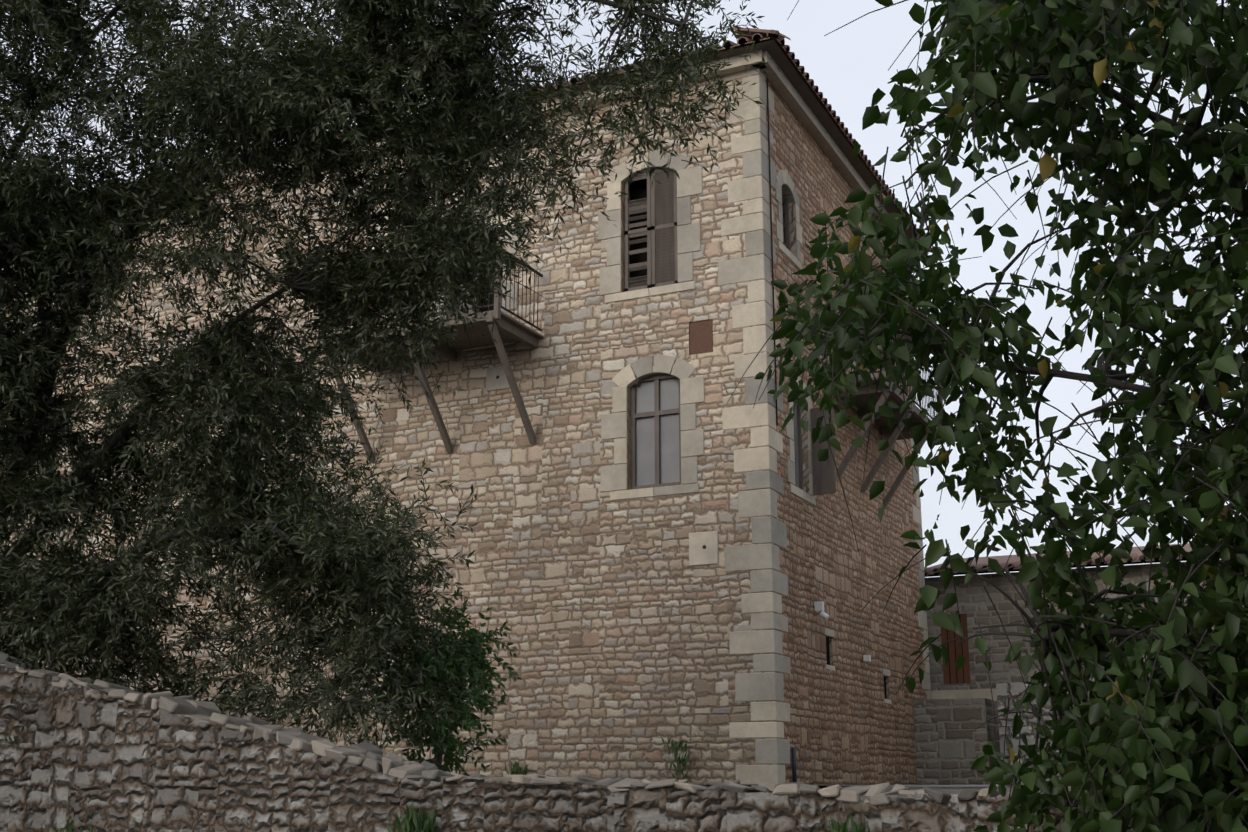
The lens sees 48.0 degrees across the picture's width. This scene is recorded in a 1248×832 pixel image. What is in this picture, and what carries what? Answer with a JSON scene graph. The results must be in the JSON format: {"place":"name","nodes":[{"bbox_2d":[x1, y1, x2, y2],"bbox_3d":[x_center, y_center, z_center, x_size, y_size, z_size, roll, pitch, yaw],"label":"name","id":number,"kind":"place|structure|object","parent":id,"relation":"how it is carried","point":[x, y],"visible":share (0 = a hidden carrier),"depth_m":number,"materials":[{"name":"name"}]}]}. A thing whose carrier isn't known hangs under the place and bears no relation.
{"place":"outdoors","nodes":[
{"label":"outdoors","id":0,"kind":"place"},
{"bbox_2d":[0,0,779,796],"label":"olive tree","id":1,"kind":"object","parent":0,"point":[190,112],"depth_m":11.84,"materials":[{"name":"green plant"}]},
{"bbox_2d":[360,590,521,775],"bbox_3d":[-1.721,2.746,13.242,1.755,2.015,2.532,0,-15,1],"label":"shrub","id":2,"kind":"object","parent":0,"point":[471,664],"depth_m":12.79,"materials":[{"name":"green plant"}]},
{"bbox_2d":[0,74,928,784],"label":"tower walls","id":3,"kind":"structure","parent":0,"point":[622,618],"depth_m":21.30,"materials":[{"name":"beige stone"}]},
{"bbox_2d":[317,244,542,462],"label":"balcony","id":4,"kind":"structure","parent":3,"relation":"attached to","point":[511,330],"depth_m":21.59,"materials":[{"name":"brown wood"}]},
{"bbox_2d":[40,27,932,254],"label":"tower roof","id":5,"kind":"structure","parent":3,"relation":"on","point":[794,86],"depth_m":22.49,"materials":[{"name":"brown tile"}]},
{"bbox_2d":[431,150,890,703],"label":"window surrounds","id":6,"kind":"object","parent":3,"relation":"in","point":[613,424],"visible":0.52,"depth_m":21.08,"materials":[{"name":"beige stone"}]},
{"bbox_2d":[454,168,886,698],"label":"windows","id":7,"kind":"structure","parent":3,"relation":"in","point":[655,443],"depth_m":21.27,"materials":[{"name":"wood"}]},
{"bbox_2d":[496,79,870,781],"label":"tower fittings","id":8,"kind":"object","parent":3,"relation":"attached to","point":[818,605],"visible":0.94,"depth_m":20.80,"materials":[{"name":"grey metal"}]},
{"bbox_2d":[833,321,942,506],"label":"balcony","id":9,"kind":"structure","parent":3,"relation":"attached to","point":[860,404],"depth_m":23.93,"materials":[{"name":"brown wood"}]},
{"bbox_2d":[478,178,646,311],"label":"tower interior walls","id":10,"kind":"structure","parent":0,"point":[638,189],"depth_m":22.08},
{"bbox_2d":[0,0,1247,577],"label":"sky","id":11,"kind":"structure","parent":0,"point":[848,64],"materials":[{"name":"white"}]},
{"bbox_2d":[702,785,1085,792],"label":"ground terrace","id":12,"kind":"structure","parent":0,"point":[958,788],"depth_m":27.21,"materials":[{"name":"grey stone"}]},
{"bbox_2d":[718,68,930,784],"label":"corner quoins","id":13,"kind":"object","parent":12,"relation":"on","point":[759,686],"visible":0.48,"depth_m":19.95,"materials":[{"name":"beige stone"}]},
{"bbox_2d":[924,543,1219,700],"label":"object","id":14,"kind":"object","parent":12,"relation":"on","point":[952,674],"visible":0.33,"depth_m":27.37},
{"bbox_2d":[996,676,1149,787],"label":"garden wall","id":15,"kind":"structure","parent":12,"relation":"on","point":[1012,691],"depth_m":24.46,"materials":[{"name":"stone"}]},
{"bbox_2d":[913,698,1001,784],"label":"stone wall","id":16,"kind":"structure","parent":0,"point":[949,744],"depth_m":25.13,"materials":[{"name":"grey stone"}]},
{"bbox_2d":[727,0,1247,831],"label":"broadleaf tree","id":17,"kind":"object","parent":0,"point":[1187,782],"depth_m":6.44,"materials":[{"name":"green plant"}]},
{"bbox_2d":[925,560,1246,690],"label":"annex walls","id":18,"kind":"structure","parent":0,"point":[975,605],"depth_m":27.18,"materials":[{"name":"brown stone"}]},
{"label":"road","id":19,"kind":"structure","parent":0,"visible":0},
{"bbox_2d":[54,734,869,831],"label":"weed plants","id":20,"kind":"object","parent":19,"relation":"on","point":[415,823],"visible":0.75,"depth_m":9.49,"materials":[{"name":"green plant"}]},
{"bbox_2d":[0,664,1194,831],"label":"roadside wall","id":21,"kind":"structure","parent":19,"relation":"on","point":[79,757],"depth_m":10.10,"materials":[{"name":"stone"}]},
{"bbox_2d":[0,651,1194,808],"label":"wall coping stones","id":22,"kind":"object","parent":21,"relation":"on","point":[370,756],"visible":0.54,"depth_m":9.88,"materials":[{"name":"grey stone"}]}
]}

